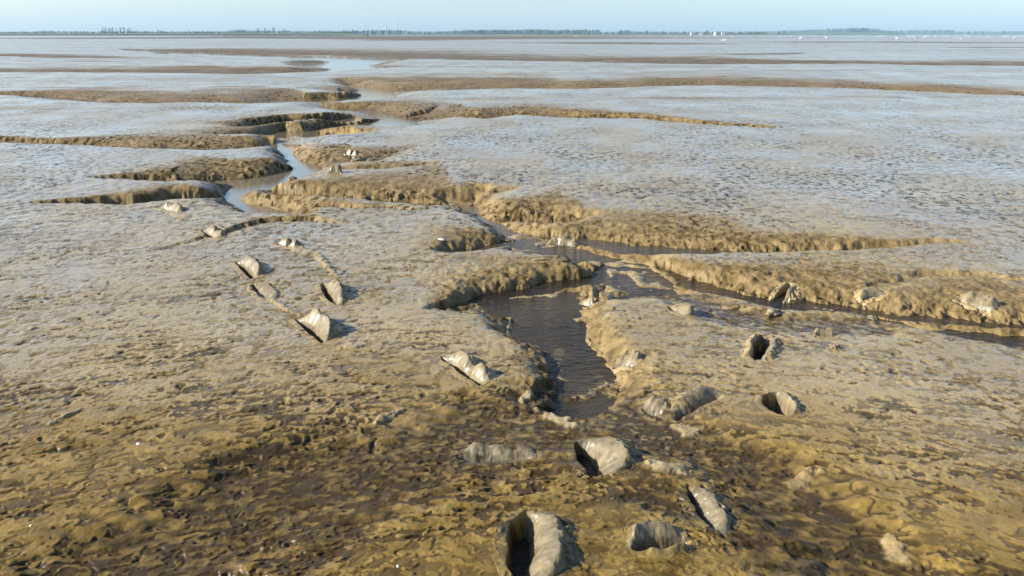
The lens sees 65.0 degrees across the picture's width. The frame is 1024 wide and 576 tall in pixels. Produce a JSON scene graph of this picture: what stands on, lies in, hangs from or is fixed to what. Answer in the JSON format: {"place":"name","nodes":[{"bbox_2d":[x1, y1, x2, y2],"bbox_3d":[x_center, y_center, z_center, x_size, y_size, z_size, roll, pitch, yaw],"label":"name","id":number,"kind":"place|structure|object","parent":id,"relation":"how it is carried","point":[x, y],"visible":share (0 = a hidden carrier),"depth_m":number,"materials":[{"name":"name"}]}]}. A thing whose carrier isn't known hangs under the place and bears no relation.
{"place":"outdoors","nodes":[
{"label":"outdoors","id":0,"kind":"place"},
{"bbox_2d":[0,33,369,35],"bbox_3d":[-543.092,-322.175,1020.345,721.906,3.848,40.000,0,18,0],"label":"embankment","id":1,"kind":"structure","parent":0,"point":[344,34],"depth_m":1006.08,"materials":[{"name":"green plant"}]},
{"bbox_2d":[0,34,339,35],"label":"embankment revetment","id":2,"kind":"object","parent":1,"relation":"on","point":[166,35],"visible":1,"depth_m":999.03,"materials":[{"name":"stone"}]},
{"bbox_2d":[0,30,351,33],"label":"hedge","id":3,"kind":"object","parent":1,"relation":"on","point":[186,32],"visible":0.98,"depth_m":1011.33,"materials":[{"name":"green plant"}]},
{"bbox_2d":[0,35,1023,575],"bbox_3d":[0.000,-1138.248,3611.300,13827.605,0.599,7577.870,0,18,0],"label":"mudflat","id":4,"kind":"structure","parent":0,"point":[832,169],"depth_m":5.20,"materials":[{"name":"brown soil"}]},
{"bbox_2d":[152,201,188,212],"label":"footprint","id":5,"kind":"object","parent":4,"relation":"on","point":[168,206],"visible":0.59,"depth_m":7.70,"materials":[{"name":"soil"}]},
{"bbox_2d":[196,225,229,238],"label":"footprint","id":6,"kind":"object","parent":4,"relation":"on","point":[211,232],"visible":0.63,"depth_m":6.77,"materials":[{"name":"soil"}]},
{"bbox_2d":[230,256,270,279],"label":"footprint","id":7,"kind":"object","parent":4,"relation":"on","point":[248,267],"visible":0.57,"depth_m":5.71,"materials":[{"name":"soil"}]},
{"bbox_2d":[246,281,283,299],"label":"footprint","id":8,"kind":"object","parent":4,"relation":"on","point":[264,290],"visible":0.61,"depth_m":5.28,"materials":[{"name":"soil"}]},
{"bbox_2d":[272,238,304,248],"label":"footprint","id":9,"kind":"object","parent":4,"relation":"on","point":[287,243],"visible":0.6,"depth_m":6.39,"materials":[{"name":"soil"}]},
{"bbox_2d":[288,176,297,181],"bbox_3d":[-2.751,-1.338,10.092,0.130,0.136,0.112,0,18,0],"label":"mud clod","id":10,"kind":"object","parent":4,"relation":"on","point":[290,178],"visible":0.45,"depth_m":10.06,"materials":[{"name":"soil"}]},
{"bbox_2d":[288,308,346,343],"bbox_3d":[-1.076,0.240,4.617,0.373,0.196,0.600,-11,20,-30],"label":"footprint","id":11,"kind":"object","parent":4,"relation":"on","point":[315,326],"visible":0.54,"depth_m":4.57,"materials":[{"name":"soil"}]},
{"bbox_2d":[325,164,342,174],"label":"footprint","id":12,"kind":"object","parent":4,"relation":"on","point":[335,168],"visible":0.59,"depth_m":9.71,"materials":[{"name":"soil"}]},
{"bbox_2d":[314,279,354,305],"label":"footprint","id":13,"kind":"object","parent":4,"relation":"on","point":[334,292],"visible":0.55,"depth_m":5.21,"materials":[{"name":"soil"}]},
{"bbox_2d":[344,148,360,157],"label":"footprint","id":14,"kind":"object","parent":4,"relation":"on","point":[351,153],"visible":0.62,"depth_m":11.53,"materials":[{"name":"soil"}]},
{"bbox_2d":[351,156,366,161],"bbox_3d":[-2.049,-1.700,10.779,0.219,0.140,0.162,4,18,11],"label":"mud clod","id":15,"kind":"object","parent":4,"relation":"on","point":[358,158],"visible":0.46,"depth_m":10.73,"materials":[{"name":"soil"}]},
{"bbox_2d":[435,351,496,387],"bbox_3d":[-0.200,0.416,4.048,0.328,0.138,0.525,-10,20,-29],"label":"footprint","id":16,"kind":"object","parent":4,"relation":"on","point":[472,371],"visible":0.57,"depth_m":4.02,"materials":[{"name":"soil"}]},
{"bbox_2d":[454,440,536,468],"bbox_3d":[-0.068,0.690,3.301,0.429,0.078,0.332,0,18,0],"label":"footprint","id":17,"kind":"object","parent":4,"relation":"on","point":[479,453],"visible":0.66,"depth_m":3.29,"materials":[{"name":"soil"}]},
{"bbox_2d":[493,509,582,575],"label":"footprint","id":18,"kind":"object","parent":4,"relation":"on","point":[551,537],"visible":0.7,"depth_m":2.66,"materials":[{"name":"soil"}]},
{"bbox_2d":[524,255,571,261],"bbox_3d":[0.267,-0.216,5.994,0.366,0.067,0.082,2,18,5],"label":"mud clod","id":19,"kind":"object","parent":4,"relation":"on","point":[550,258],"visible":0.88,"depth_m":5.97,"materials":[{"name":"grey soil"}]},
{"bbox_2d":[546,235,583,248],"bbox_3d":[0.455,-0.361,6.761,0.386,0.158,0.362,5,18,17],"label":"rock","id":20,"kind":"object","parent":4,"relation":"on","point":[562,240],"visible":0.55,"depth_m":6.72,"materials":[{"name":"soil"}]},
{"bbox_2d":[579,296,597,308],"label":"footprint","id":21,"kind":"object","parent":4,"relation":"on","point":[591,301],"visible":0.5,"depth_m":5.23,"materials":[{"name":"soil"}]},
{"bbox_2d":[563,437,641,478],"bbox_3d":[0.384,0.727,3.241,0.398,0.204,0.414,-2,18,-7],"label":"footprint","id":22,"kind":"object","parent":4,"relation":"on","point":[609,456],"visible":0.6,"depth_m":3.23,"materials":[{"name":"soil"}]},
{"bbox_2d":[611,349,643,372],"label":"footprint","id":23,"kind":"object","parent":4,"relation":"on","point":[631,360],"visible":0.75,"depth_m":4.21,"materials":[{"name":"soil"}]},
{"bbox_2d":[636,395,672,420],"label":"footprint","id":24,"kind":"object","parent":4,"relation":"on","point":[652,407],"visible":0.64,"depth_m":3.67,"materials":[{"name":"soil"}]},
{"bbox_2d":[621,518,695,559],"bbox_3d":[0.477,0.841,2.694,0.251,0.120,0.338,-4,18,-13],"label":"footprint","id":25,"kind":"object","parent":4,"relation":"on","point":[659,537],"visible":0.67,"depth_m":2.67,"materials":[{"name":"soil"}]},
{"bbox_2d":[662,302,701,316],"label":"footprint","id":26,"kind":"object","parent":4,"relation":"on","point":[683,309],"visible":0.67,"depth_m":4.88,"materials":[{"name":"soil"}]},
{"bbox_2d":[662,386,732,424],"bbox_3d":[0.818,0.537,3.699,0.412,0.117,0.312,-13,22,-35],"label":"footprint","id":27,"kind":"object","parent":4,"relation":"on","point":[687,406],"visible":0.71,"depth_m":3.66,"materials":[{"name":"soil"}]},
{"bbox_2d":[676,482,740,531],"bbox_3d":[0.715,0.802,2.876,0.288,0.082,0.359,-2,18,-7],"label":"footprint","id":28,"kind":"object","parent":4,"relation":"on","point":[708,507],"visible":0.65,"depth_m":2.87,"materials":[{"name":"soil"}]},
{"bbox_2d":[741,333,786,362],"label":"footprint","id":29,"kind":"object","parent":4,"relation":"on","point":[771,347],"visible":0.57,"depth_m":4.32,"materials":[{"name":"soil"}]},
{"bbox_2d":[765,309,780,316],"bbox_3d":[1.584,0.152,4.880,0.100,0.059,0.084,2,18,7],"label":"mud clod","id":30,"kind":"object","parent":4,"relation":"on","point":[772,312],"visible":1,"depth_m":4.85,"materials":[{"name":"soil"}]},
{"bbox_2d":[754,391,810,417],"bbox_3d":[1.229,0.591,3.671,0.317,0.191,0.311,1,18,3],"label":"footprint","id":31,"kind":"object","parent":4,"relation":"on","point":[784,404],"visible":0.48,"depth_m":3.68,"materials":[{"name":"soil"}]},
{"bbox_2d":[768,282,799,303],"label":"footprint","id":32,"kind":"object","parent":4,"relation":"on","point":[792,291],"visible":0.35,"depth_m":5.41,"materials":[{"name":"soil"}]},
{"bbox_2d":[814,307,837,311],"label":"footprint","id":33,"kind":"object","parent":4,"relation":"on","point":[824,309],"visible":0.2,"depth_m":5.15,"materials":[{"name":"soil"}]},
{"bbox_2d":[812,328,840,339],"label":"footprint","id":34,"kind":"object","parent":4,"relation":"on","point":[828,333],"visible":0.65,"depth_m":4.51,"materials":[{"name":"soil"}]},
{"bbox_2d":[829,343,840,349],"bbox_3d":[1.729,0.317,4.308,0.067,0.048,0.057,0,18,0],"label":"mud clod","id":35,"kind":"object","parent":4,"relation":"on","point":[834,345],"visible":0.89,"depth_m":4.29,"materials":[{"name":"grey soil"}]},
{"bbox_2d":[853,286,889,305],"bbox_3d":[2.338,0.071,5.290,0.222,0.161,0.303,-2,18,-7],"label":"rock","id":36,"kind":"object","parent":4,"relation":"on","point":[866,296],"visible":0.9,"depth_m":5.25,"materials":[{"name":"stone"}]},
{"bbox_2d":[867,315,877,319],"bbox_3d":[2.237,0.191,4.995,0.073,0.045,0.066,-5,18,-16],"label":"mud clod","id":37,"kind":"object","parent":4,"relation":"on","point":[872,317],"visible":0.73,"depth_m":4.98,"materials":[{"name":"grey soil"}]},
{"bbox_2d":[952,291,1000,317],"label":"footprint","id":38,"kind":"object","parent":4,"relation":"on","point":[985,305],"visible":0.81,"depth_m":5.07,"materials":[{"name":"soil"}]},
{"bbox_2d":[0,0,1023,33],"label":"sky","id":39,"kind":"structure","parent":0,"point":[18,16],"materials":[{"name":"blue"}]},
{"bbox_2d":[134,50,1023,575],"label":"water","id":40,"kind":"structure","parent":0,"point":[552,326],"depth_m":5.37,"materials":[{"name":"grey liquid"}]},
{"bbox_2d":[365,34,903,34],"bbox_3d":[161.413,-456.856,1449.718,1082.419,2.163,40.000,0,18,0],"label":"shore","id":41,"kind":"structure","parent":0,"point":[634,34],"depth_m":1439.49,"materials":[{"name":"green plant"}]},
{"bbox_2d":[333,29,767,34],"bbox_3d":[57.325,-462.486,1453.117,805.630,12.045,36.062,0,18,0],"label":"wood","id":42,"kind":"object","parent":41,"relation":"on","point":[529,31],"visible":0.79,"depth_m":1448.71,"materials":[{"name":"green plant"}]},
{"bbox_2d":[736,30,907,33],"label":"hill","id":43,"kind":"structure","parent":0,"point":[843,32],"depth_m":2659.14,"materials":[{"name":"green plant"}]},
{"bbox_2d":[767,28,897,32],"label":"wood","id":44,"kind":"object","parent":43,"relation":"on","point":[862,29],"visible":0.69,"depth_m":2675.03,"materials":[{"name":"green plant"}]},
{"bbox_2d":[904,33,1023,34],"bbox_3d":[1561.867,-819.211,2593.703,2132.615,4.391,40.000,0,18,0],"label":"shore","id":45,"kind":"structure","parent":0,"point":[965,34],"depth_m":2579.67,"materials":[{"name":"grey plant"}]},
{"bbox_2d":[886,30,1023,33],"bbox_3d":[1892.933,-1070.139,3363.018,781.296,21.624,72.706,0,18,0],"label":"wood","id":46,"kind":"object","parent":45,"relation":"on","point":[932,31],"visible":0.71,"depth_m":3354.40,"materials":[{"name":"green plant"}]}
]}

